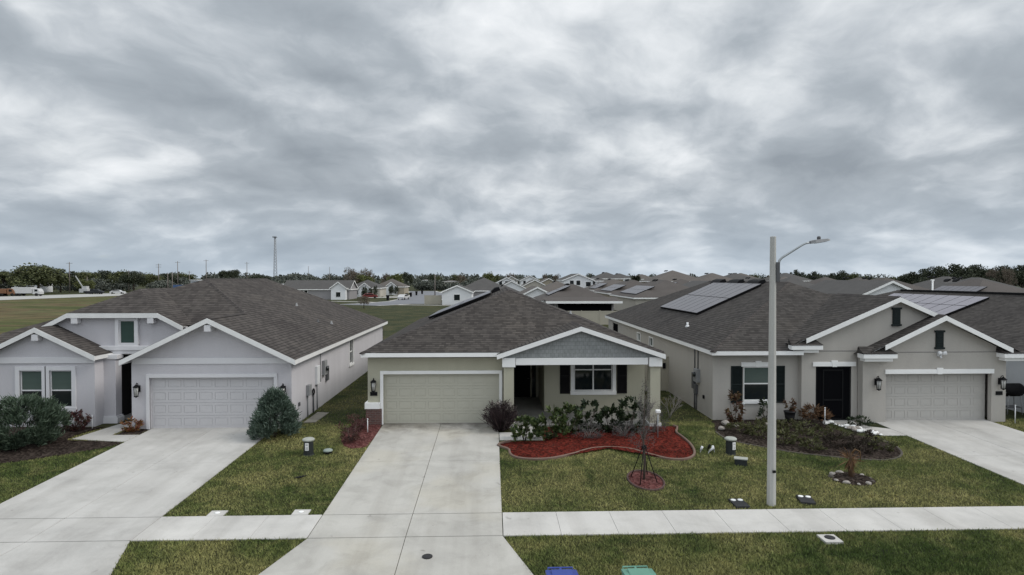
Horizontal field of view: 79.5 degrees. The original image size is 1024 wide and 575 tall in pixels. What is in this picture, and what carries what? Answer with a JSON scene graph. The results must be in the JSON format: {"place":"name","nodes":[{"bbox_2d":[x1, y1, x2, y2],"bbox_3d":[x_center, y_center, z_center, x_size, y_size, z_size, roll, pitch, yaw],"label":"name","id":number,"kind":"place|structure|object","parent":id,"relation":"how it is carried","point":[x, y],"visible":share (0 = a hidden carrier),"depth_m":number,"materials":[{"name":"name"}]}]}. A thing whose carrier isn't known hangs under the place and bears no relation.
{"place":"outdoors","nodes":[
{"label":"outdoors","id":0,"kind":"place"},
{"bbox_2d":[0,296,115,333],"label":"field","id":1,"kind":"structure","parent":0,"point":[17,314],"depth_m":118.41,"materials":[{"name":"green plant"}]},
{"bbox_2d":[73,421,137,441],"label":"front path","id":2,"kind":"structure","parent":0,"point":[106,434],"depth_m":24.08,"materials":[{"name":"concrete"}]},
{"bbox_2d":[0,427,263,574],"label":"driveway","id":3,"kind":"structure","parent":0,"point":[96,515],"depth_m":17.67,"materials":[{"name":"concrete"}]},
{"bbox_2d":[341,291,441,305],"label":"side street","id":4,"kind":"structure","parent":0,"point":[419,297],"depth_m":164.07,"materials":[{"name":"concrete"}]},
{"bbox_2d":[259,423,532,574],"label":"driveway","id":5,"kind":"structure","parent":0,"point":[364,522],"depth_m":16.71,"materials":[{"name":"concrete"}]},
{"bbox_2d":[0,278,1023,574],"bbox_3d":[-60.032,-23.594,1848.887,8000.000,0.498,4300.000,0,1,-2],"label":"ground","id":6,"kind":"structure","parent":0,"point":[396,318],"depth_m":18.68,"materials":[{"name":"green plant"}]},
{"bbox_2d":[10,262,74,288],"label":"tree","id":7,"kind":"object","parent":6,"relation":"on","point":[37,275],"visible":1,"depth_m":235.40,"materials":[{"name":"green plant"}]},
{"bbox_2d":[0,427,121,462],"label":"flower bed","id":8,"kind":"object","parent":6,"relation":"on","point":[63,445],"visible":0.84,"depth_m":22.47,"materials":[{"name":"brown soil"}]},
{"bbox_2d":[0,391,73,450],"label":"juniper bush","id":9,"kind":"object","parent":8,"relation":"on","point":[47,414],"visible":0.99,"depth_m":22.43,"materials":[{"name":"green plant"}]},
{"bbox_2d":[60,409,91,430],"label":"shrub","id":10,"kind":"object","parent":8,"relation":"on","point":[85,421],"visible":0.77,"depth_m":24.77,"materials":[{"name":"brown plant"}]},
{"bbox_2d":[0,293,124,299],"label":"highway","id":11,"kind":"structure","parent":6,"relation":"on","point":[49,296],"depth_m":198.45,"materials":[{"name":"grey asphalt"}]},
{"bbox_2d":[11,287,43,295],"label":"box truck","id":12,"kind":"object","parent":11,"relation":"on","point":[32,290],"visible":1,"depth_m":202.84,"materials":[{"name":"white metal"}]},
{"bbox_2d":[68,270,101,289],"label":"tree","id":13,"kind":"object","parent":6,"relation":"on","point":[83,274],"visible":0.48,"depth_m":276.91,"materials":[{"name":"green plant"}]},
{"bbox_2d":[117,271,146,290],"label":"tree","id":14,"kind":"object","parent":6,"relation":"on","point":[133,278],"visible":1,"depth_m":266.58,"materials":[{"name":"green plant"}]},
{"bbox_2d":[117,429,149,434],"bbox_3d":[-15.169,5.753,25.088,0.900,0.076,1.660,0,1,-2],"label":"flower bed","id":15,"kind":"object","parent":6,"relation":"on","point":[139,431],"visible":0.59,"depth_m":24.50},
{"bbox_2d":[120,415,143,431],"bbox_3d":[-15.219,5.490,24.708,0.813,0.811,0.864,1,1,36],"label":"croton","id":16,"kind":"object","parent":15,"relation":"on","point":[130,428],"visible":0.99,"depth_m":24.58,"materials":[{"name":"red plant"}]},
{"bbox_2d":[141,272,164,287],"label":"tree","id":17,"kind":"object","parent":6,"relation":"on","point":[150,278],"visible":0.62,"depth_m":302.29,"materials":[{"name":"green plant"}]},
{"bbox_2d":[0,278,387,428],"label":"house","id":18,"kind":"structure","parent":6,"relation":"on","point":[216,353],"depth_m":25.84,"materials":[{"name":"grey paint"}]},
{"bbox_2d":[15,366,44,412],"bbox_3d":[-19.823,4.198,25.412,1.280,1.900,0.180,0,1,-2],"label":"window","id":19,"kind":"structure","parent":18,"relation":"in","point":[28,379],"depth_m":25.43,"materials":[{"name":"white glass"}]},
{"bbox_2d":[45,366,76,411],"bbox_3d":[-18.623,4.197,25.451,1.280,1.900,0.180,0,1,-2],"label":"window","id":20,"kind":"structure","parent":18,"relation":"in","point":[60,381],"depth_m":25.48,"materials":[{"name":"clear glass"}]},
{"bbox_2d":[121,354,131,414],"bbox_3d":[-17.253,4.282,27.938,0.119,2.810,2.780,0,1,-2],"label":"front door","id":21,"kind":"structure","parent":18,"relation":"in","point":[126,368],"depth_m":27.57,"materials":[{"name":"black wood"}]},
{"bbox_2d":[115,318,139,345],"bbox_3d":[-16.516,1.921,26.448,0.960,1.340,0.150,0,1,-2],"label":"window","id":22,"kind":"structure","parent":18,"relation":"in","point":[127,330],"depth_m":26.45,"materials":[{"name":"teal glass"}]},
{"bbox_2d":[152,377,273,427],"bbox_3d":[-12.224,4.715,25.280,5.020,2.130,0.072,0,1,-2],"label":"garage door","id":23,"kind":"structure","parent":18,"relation":"in","point":[230,402],"depth_m":25.25,"materials":[{"name":"white metal"}]},
{"bbox_2d":[246,386,304,439],"bbox_3d":[-9.236,4.804,23.991,2.229,2.149,2.154,0,1,-2],"label":"juniper bush","id":24,"kind":"object","parent":6,"relation":"on","point":[266,421],"visible":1,"depth_m":23.58,"materials":[{"name":"green plant"}]},
{"bbox_2d":[302,437,314,456],"bbox_3d":[-7.209,5.652,21.822,0.430,0.655,0.430,0,1,-2],"label":"utility pedestal","id":25,"kind":"object","parent":6,"relation":"on","point":[308,449],"visible":0.97,"depth_m":21.68,"materials":[{"name":"grey plastic"}]},
{"bbox_2d":[284,280,358,299],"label":"house","id":26,"kind":"structure","parent":6,"relation":"on","point":[320,288],"depth_m":174.22,"materials":[{"name":"grey"}]},
{"bbox_2d":[329,282,347,299],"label":"house","id":27,"kind":"structure","parent":6,"relation":"on","point":[338,290],"depth_m":170.76,"materials":[{"name":"white paint"}]},
{"bbox_2d":[341,419,380,447],"bbox_3d":[-6.014,5.779,24.763,1.302,0.145,4.474,0,1,-2],"label":"flower bed","id":28,"kind":"object","parent":6,"relation":"on","point":[365,439],"visible":0.58,"depth_m":23.90,"materials":[{"name":"red wood"}]},
{"bbox_2d":[335,421,361,442],"bbox_3d":[-6.155,5.454,23.232,1.099,0.922,1.199,0,1,-2],"label":"loropetalum","id":29,"kind":"object","parent":28,"relation":"on","point":[348,436],"visible":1,"depth_m":23.24,"materials":[{"name":"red plant"}]},
{"bbox_2d":[346,413,370,429],"bbox_3d":[-6.173,5.433,24.764,1.063,0.830,0.980,0,1,-2],"label":"loropetalum","id":30,"kind":"object","parent":28,"relation":"on","point":[359,426],"visible":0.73,"depth_m":24.74,"materials":[{"name":"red plant"}]},
{"bbox_2d":[357,280,387,296],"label":"house","id":31,"kind":"structure","parent":6,"relation":"on","point":[381,292],"depth_m":197.19,"materials":[{"name":"beige paint"}]},
{"bbox_2d":[380,279,409,294],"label":"house","id":32,"kind":"structure","parent":6,"relation":"on","point":[403,288],"depth_m":222.57,"materials":[{"name":"beige paint"}]},
{"bbox_2d":[424,295,441,303],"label":"vinyl fence","id":33,"kind":"object","parent":6,"relation":"on","point":[432,299],"visible":1,"depth_m":141.04,"materials":[{"name":"beige plastic"}]},
{"bbox_2d":[440,284,474,304],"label":"house","id":34,"kind":"structure","parent":6,"relation":"on","point":[456,294],"depth_m":139.69,"materials":[{"name":"white paint"}]},
{"bbox_2d":[465,277,500,296],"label":"house","id":35,"kind":"structure","parent":6,"relation":"on","point":[481,286],"depth_m":156.71,"materials":[{"name":"grey"}]},
{"bbox_2d":[477,398,522,431],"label":"fountain grass","id":36,"kind":"object","parent":6,"relation":"on","point":[501,418],"depth_m":24.70,"materials":[{"name":"purple plant"}]},
{"bbox_2d":[0,271,1023,290],"bbox_3d":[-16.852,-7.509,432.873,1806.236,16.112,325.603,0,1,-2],"label":"wood","id":37,"kind":"object","parent":6,"relation":"on","point":[420,282],"visible":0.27,"depth_m":311.41,"materials":[{"name":"green plant"}]},
{"bbox_2d":[359,287,665,427],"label":"house","id":38,"kind":"structure","parent":6,"relation":"on","point":[469,360],"depth_m":26.06,"materials":[{"name":"beige paint"}]},
{"bbox_2d":[384,374,498,422],"bbox_3d":[-2.969,4.693,26.051,4.870,2.150,0.072,0,1,-2],"label":"garage door","id":39,"kind":"structure","parent":38,"relation":"in","point":[408,398],"depth_m":26.02,"materials":[{"name":"beige metal"}]},
{"bbox_2d":[514,364,529,396],"bbox_3d":[0.459,4.583,31.553,1.000,2.050,0.135,0,1,-2],"label":"front door","id":40,"kind":"structure","parent":38,"relation":"in","point":[521,373],"depth_m":31.57,"materials":[{"name":"black wood"}]},
{"bbox_2d":[570,365,615,394],"bbox_3d":[3.723,4.032,28.225,2.110,1.740,0.180,0,1,-2],"label":"window","id":41,"kind":"structure","parent":38,"relation":"in","point":[585,379],"depth_m":28.25,"materials":[{"name":"clear glass"}]},
{"bbox_2d":[519,286,546,297],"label":"house","id":42,"kind":"structure","parent":6,"relation":"on","point":[532,291],"depth_m":110.23,"materials":[{"name":"white"}]},
{"bbox_2d":[539,281,564,291],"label":"house","id":43,"kind":"structure","parent":6,"relation":"on","point":[554,285],"depth_m":145.28,"materials":[{"name":"grey"}]},
{"bbox_2d":[545,567,577,574],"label":"recycling bin","id":44,"kind":"object","parent":6,"relation":"on","point":[562,571],"visible":1,"depth_m":11.69,"materials":[{"name":"blue plastic"}]},
{"bbox_2d":[557,274,594,287],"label":"house","id":45,"kind":"structure","parent":6,"relation":"on","point":[580,280],"depth_m":176.72,"materials":[{"name":"white paint"}]},
{"bbox_2d":[533,283,622,316],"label":"house","id":46,"kind":"structure","parent":6,"relation":"on","point":[569,297],"depth_m":84.18,"materials":[{"name":"grey"}]},
{"bbox_2d":[568,310,618,324],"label":"vinyl fence","id":47,"kind":"object","parent":6,"relation":"on","point":[598,317],"visible":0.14,"depth_m":79.96,"materials":[{"name":"beige plastic"}]},
{"bbox_2d":[497,424,695,460],"bbox_3d":[3.176,5.851,23.335,7.496,0.243,4.436,0,1,-2],"label":"flower bed","id":48,"kind":"object","parent":6,"relation":"on","point":[671,443],"visible":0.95,"depth_m":22.73,"materials":[{"name":"wood"}]},
{"bbox_2d":[510,414,544,441],"bbox_3d":[0.602,5.359,23.449,1.382,1.102,1.260,0,1,-2],"label":"leafy shrub","id":49,"kind":"object","parent":48,"relation":"on","point":[537,431],"visible":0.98,"depth_m":23.32,"materials":[{"name":"green plant"}]},
{"bbox_2d":[535,405,570,439],"bbox_3d":[1.646,5.206,23.649,1.346,1.490,1.026,0,1,-14],"label":"leafy shrub","id":50,"kind":"object","parent":48,"relation":"on","point":[563,418],"visible":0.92,"depth_m":23.58,"materials":[{"name":"green plant"}]},
{"bbox_2d":[551,401,583,433],"bbox_3d":[2.181,5.208,24.478,1.352,1.379,1.077,0,1,-2],"label":"leafy shrub","id":51,"kind":"object","parent":48,"relation":"on","point":[568,408],"visible":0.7,"depth_m":24.43,"materials":[{"name":"green plant"}]},
{"bbox_2d":[571,399,601,431],"bbox_3d":[3.103,5.172,24.677,1.242,1.417,1.237,-1,1,-40],"label":"leafy shrub","id":52,"kind":"object","parent":48,"relation":"on","point":[585,402],"visible":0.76,"depth_m":24.63,"materials":[{"name":"green plant"}]},
{"bbox_2d":[571,421,604,438],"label":"twiggy shrub","id":53,"kind":"object","parent":48,"relation":"on","point":[594,431],"visible":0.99,"depth_m":23.74,"materials":[{"name":"grey plant"}]},
{"bbox_2d":[596,403,624,431],"bbox_3d":[3.910,5.211,24.666,1.245,1.301,0.970,0,1,-2],"label":"leafy shrub","id":54,"kind":"object","parent":48,"relation":"on","point":[604,411],"visible":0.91,"depth_m":24.52,"materials":[{"name":"green plant"}]},
{"bbox_2d":[610,420,635,437],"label":"twiggy shrub","id":55,"kind":"object","parent":48,"relation":"on","point":[620,434],"visible":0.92,"depth_m":23.88,"materials":[{"name":"grey plant"}]},
{"bbox_2d":[616,396,648,432],"bbox_3d":[4.775,5.077,24.631,1.343,1.644,1.315,0,1,-2],"label":"leafy shrub","id":56,"kind":"object","parent":48,"relation":"on","point":[629,416],"visible":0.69,"depth_m":24.50,"materials":[{"name":"green plant"}]},
{"bbox_2d":[639,402,669,432],"bbox_3d":[5.637,5.172,24.498,1.300,1.394,1.085,0,1,-2],"label":"twiggy shrub","id":57,"kind":"object","parent":48,"relation":"on","point":[655,426],"visible":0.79,"depth_m":24.44,"materials":[{"name":"grey plant"}]},
{"bbox_2d":[585,279,621,290],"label":"house","id":58,"kind":"structure","parent":6,"relation":"on","point":[603,284],"depth_m":161.83,"materials":[{"name":"grey"}]},
{"bbox_2d":[591,272,624,281],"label":"house","id":59,"kind":"structure","parent":6,"relation":"on","point":[605,275],"depth_m":198.16,"materials":[{"name":"grey"}]},
{"bbox_2d":[593,279,642,296],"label":"house","id":60,"kind":"structure","parent":6,"relation":"on","point":[607,291],"depth_m":132.99,"materials":[{"name":"grey"}]},
{"bbox_2d":[621,565,655,574],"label":"rubbish bin","id":61,"kind":"object","parent":6,"relation":"on","point":[634,570],"visible":1,"depth_m":11.69,"materials":[{"name":"green plastic"}]},
{"bbox_2d":[627,470,664,490],"bbox_3d":[4.180,6.041,19.276,1.135,0.147,1.775,0,1,-2],"label":"tree ring","id":62,"kind":"object","parent":6,"relation":"on","point":[649,482],"visible":0.95,"depth_m":19.12,"materials":[{"name":"red wood"}]},
{"bbox_2d":[628,377,659,484],"bbox_3d":[4.100,4.425,19.219,1.014,3.467,1.061,0,1,-2],"label":"young tree","id":63,"kind":"object","parent":62,"relation":"on","point":[643,448],"visible":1,"depth_m":19.19,"materials":[{"name":"brown plant"}]},
{"bbox_2d":[610,279,689,310],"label":"house","id":64,"kind":"structure","parent":6,"relation":"on","point":[643,293],"depth_m":104.57,"materials":[{"name":"grey"}]},
{"bbox_2d":[645,356,668,391],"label":"wall","id":65,"kind":"structure","parent":6,"relation":"on","point":[664,377],"depth_m":33.34,"materials":[{"name":"beige paint"}]},
{"bbox_2d":[639,270,705,282],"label":"house","id":66,"kind":"structure","parent":6,"relation":"on","point":[670,275],"depth_m":170.51,"materials":[{"name":"grey"}]},
{"bbox_2d":[696,273,731,280],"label":"house","id":67,"kind":"structure","parent":6,"relation":"on","point":[709,276],"depth_m":182.29,"materials":[{"name":"grey"}]},
{"bbox_2d":[724,436,736,455],"bbox_3d":[7.795,5.660,21.959,0.424,0.655,0.424,0,1,-2],"label":"utility pedestal","id":68,"kind":"object","parent":6,"relation":"on","point":[730,445],"visible":0.98,"depth_m":21.81,"materials":[{"name":"grey plastic"}]},
{"bbox_2d":[728,499,749,508],"bbox_3d":[6.421,6.109,17.419,0.400,0.110,0.600,0,1,-2],"label":"water meter box","id":69,"kind":"object","parent":6,"relation":"on","point":[739,503],"visible":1,"depth_m":17.32,"materials":[{"name":"metal"}]},
{"bbox_2d":[780,277,813,287],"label":"house","id":70,"kind":"structure","parent":6,"relation":"on","point":[798,282],"depth_m":106.50,"materials":[{"name":"grey"}]},
{"bbox_2d":[767,236,829,506],"bbox_3d":[8.028,2.453,17.292,1.673,7.767,0.297,0,1,2],"label":"street lamp","id":71,"kind":"object","parent":6,"relation":"on","point":[774,277],"visible":0.86,"depth_m":17.25,"materials":[{"name":"concrete"}]},
{"bbox_2d":[796,495,815,504],"bbox_3d":[8.434,6.099,17.684,0.400,0.110,0.600,0,1,12],"label":"water meter box","id":72,"kind":"object","parent":6,"relation":"on","point":[805,499],"visible":1,"depth_m":17.62,"materials":[{"name":"metal"}]},
{"bbox_2d":[711,419,902,460],"bbox_3d":[11.232,5.843,23.968,6.108,0.248,5.539,0,1,-2],"label":"flower bed","id":73,"kind":"object","parent":6,"relation":"on","point":[761,441],"visible":0.57,"depth_m":22.93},
{"bbox_2d":[724,389,746,422],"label":"croton plant","id":74,"kind":"object","parent":73,"relation":"on","point":[737,395],"visible":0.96,"depth_m":26.12,"materials":[{"name":"brown plant"}]},
{"bbox_2d":[725,421,752,434],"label":"groundcover plant","id":75,"kind":"object","parent":73,"relation":"on","point":[734,424],"visible":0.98,"depth_m":24.52,"materials":[{"name":"green plant"}]},
{"bbox_2d":[776,427,797,444],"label":"groundcover plant","id":76,"kind":"object","parent":73,"relation":"on","point":[791,436],"visible":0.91,"depth_m":22.93,"materials":[{"name":"green plant"}]},
{"bbox_2d":[782,397,796,422],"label":"potted plant","id":77,"kind":"object","parent":73,"relation":"on","point":[790,413],"visible":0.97,"depth_m":25.97,"materials":[{"name":"brown plant"}]},
{"bbox_2d":[789,419,819,435],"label":"groundcover plant","id":78,"kind":"object","parent":73,"relation":"on","point":[796,424],"visible":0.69,"depth_m":24.35,"materials":[{"name":"green plant"}]},
{"bbox_2d":[789,427,822,442],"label":"groundcover plant","id":79,"kind":"object","parent":73,"relation":"on","point":[816,438],"visible":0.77,"depth_m":23.31,"materials":[{"name":"green plant"}]},
{"bbox_2d":[798,437,828,450],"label":"groundcover plant","id":80,"kind":"object","parent":73,"relation":"on","point":[818,446],"visible":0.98,"depth_m":22.38,"materials":[{"name":"green plant"}]},
{"bbox_2d":[796,402,834,422],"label":"dried clump","id":81,"kind":"object","parent":73,"relation":"on","point":[811,415],"visible":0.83,"depth_m":26.21,"materials":[{"name":"brown plant"}]},
{"bbox_2d":[822,430,854,447],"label":"groundcover plant","id":82,"kind":"object","parent":73,"relation":"on","point":[828,439],"visible":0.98,"depth_m":22.59,"materials":[{"name":"green plant"}]},
{"bbox_2d":[848,437,878,454],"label":"groundcover plant","id":83,"kind":"object","parent":73,"relation":"on","point":[856,446],"visible":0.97,"depth_m":22.00,"materials":[{"name":"green plant"}]},
{"bbox_2d":[866,435,898,451],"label":"groundcover plant","id":84,"kind":"object","parent":73,"relation":"on","point":[893,444],"visible":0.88,"depth_m":22.42,"materials":[{"name":"green plant"}]},
{"bbox_2d":[605,279,1023,422],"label":"house","id":85,"kind":"structure","parent":6,"relation":"on","point":[898,357],"depth_m":26.69,"materials":[{"name":"beige paint"}]},
{"bbox_2d":[743,367,767,400],"bbox_3d":[10.663,4.176,26.796,1.250,1.480,0.070,0,1,-2],"label":"window","id":86,"kind":"structure","parent":85,"relation":"in","point":[755,378],"depth_m":26.79,"materials":[{"name":"white glass"}]},
{"bbox_2d":[816,366,850,419],"bbox_3d":[13.846,4.569,26.611,1.560,2.340,0.080,0,1,-2],"label":"screen door","id":87,"kind":"structure","parent":85,"relation":"in","point":[833,384],"depth_m":26.59,"materials":[{"name":"black metal"}]},
{"bbox_2d":[885,374,984,419],"bbox_3d":[18.215,4.707,26.709,4.660,2.100,0.072,0,1,-2],"label":"garage door","id":88,"kind":"structure","parent":85,"relation":"in","point":[908,396],"depth_m":26.69,"materials":[{"name":"beige metal"}]},
{"bbox_2d":[817,534,842,544],"bbox_3d":[7.835,6.218,15.185,0.440,0.128,0.440,0,1,-2],"label":"cleanout box","id":89,"kind":"object","parent":6,"relation":"on","point":[828,538],"visible":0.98,"depth_m":15.12,"materials":[{"name":"concrete"}]},
{"bbox_2d":[828,472,875,485],"bbox_3d":[10.727,6.019,19.459,1.360,0.070,1.240,0,1,-2],"label":"mulch ring","id":90,"kind":"object","parent":6,"relation":"on","point":[855,479],"visible":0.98,"depth_m":19.37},
{"bbox_2d":[838,449,865,476],"bbox_3d":[10.746,5.564,19.578,0.917,1.079,0.792,0,1,-2],"label":"young palm","id":91,"kind":"object","parent":90,"relation":"on","point":[850,465],"visible":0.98,"depth_m":19.51,"materials":[{"name":"brown plant"}]},
{"bbox_2d":[807,280,912,294],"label":"house","id":92,"kind":"structure","parent":6,"relation":"on","point":[869,287],"depth_m":74.78,"materials":[{"name":"grey"}]},
{"bbox_2d":[862,277,929,289],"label":"house","id":93,"kind":"structure","parent":6,"relation":"on","point":[913,287],"depth_m":106.36,"materials":[{"name":"grey"}]},
{"bbox_2d":[906,268,930,283],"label":"tree","id":94,"kind":"object","parent":6,"relation":"on","point":[916,276],"visible":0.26,"depth_m":200.49,"materials":[{"name":"green plant"}]},
{"bbox_2d":[918,266,948,279],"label":"tree","id":95,"kind":"object","parent":6,"relation":"on","point":[932,272],"visible":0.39,"depth_m":194.10,"materials":[{"name":"green plant"}]},
{"bbox_2d":[912,276,960,287],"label":"house","id":96,"kind":"structure","parent":6,"relation":"on","point":[928,283],"depth_m":140.75,"materials":[{"name":"grey"}]},
{"bbox_2d":[878,289,1023,412],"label":"house","id":97,"kind":"structure","parent":6,"relation":"on","point":[999,316],"depth_m":34.25,"materials":[{"name":"paint"}]},
{"bbox_2d":[936,263,976,278],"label":"tree","id":98,"kind":"object","parent":6,"relation":"on","point":[957,271],"visible":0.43,"depth_m":189.12,"materials":[{"name":"green plant"}]},
{"bbox_2d":[927,277,1023,289],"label":"house","id":99,"kind":"structure","parent":6,"relation":"on","point":[969,279],"depth_m":111.24,"materials":[{"name":"grey"}]},
{"bbox_2d":[961,264,991,277],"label":"tree","id":100,"kind":"object","parent":6,"relation":"on","point":[980,271],"visible":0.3,"depth_m":192.29,"materials":[{"name":"green plant"}]},
{"bbox_2d":[930,279,1023,292],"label":"house","id":101,"kind":"structure","parent":6,"relation":"on","point":[981,285],"depth_m":77.31,"materials":[{"name":"grey"}]},
{"bbox_2d":[991,265,1020,283],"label":"tree","id":102,"kind":"object","parent":6,"relation":"on","point":[1008,268],"visible":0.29,"depth_m":189.09,"materials":[{"name":"green plant"}]},
{"bbox_2d":[997,266,1017,285],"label":"tree","id":103,"kind":"object","parent":6,"relation":"on","point":[1008,275],"visible":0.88,"depth_m":182.09,"materials":[{"name":"green plant"}]},
{"bbox_2d":[1006,383,1023,414],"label":"barbecue grill","id":104,"kind":"object","parent":6,"relation":"on","point":[1014,389],"visible":0.68,"depth_m":27.71,"materials":[{"name":"black metal"}]},
{"bbox_2d":[1010,265,1023,287],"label":"tree","id":105,"kind":"object","parent":6,"relation":"on","point":[1020,270],"visible":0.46,"depth_m":193.65,"materials":[{"name":"green plant"}]},
{"bbox_2d":[0,0,1023,277],"label":"sky","id":106,"kind":"structure","parent":0,"point":[538,138],"materials":[{"name":"grey"}]},
{"bbox_2d":[499,426,542,440],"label":"front path","id":107,"kind":"structure","parent":0,"point":[503,436],"depth_m":23.89,"materials":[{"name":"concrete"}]},
{"bbox_2d":[131,506,1023,541],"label":"sidewalk","id":108,"kind":"structure","parent":0,"point":[258,527],"depth_m":16.14,"materials":[{"name":"concrete"}]},
{"bbox_2d":[845,415,873,425],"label":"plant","id":109,"kind":"object","parent":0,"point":[860,423],"visible":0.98,"depth_m":25.65,"materials":[{"name":"green plant"}]},
{"bbox_2d":[826,420,905,435],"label":"front path","id":110,"kind":"structure","parent":0,"point":[886,431],"depth_m":25.10,"materials":[{"name":"concrete"}]},
{"bbox_2d":[876,419,1023,484],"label":"driveway","id":111,"kind":"structure","parent":0,"point":[996,448],"depth_m":23.68,"materials":[{"name":"concrete"}]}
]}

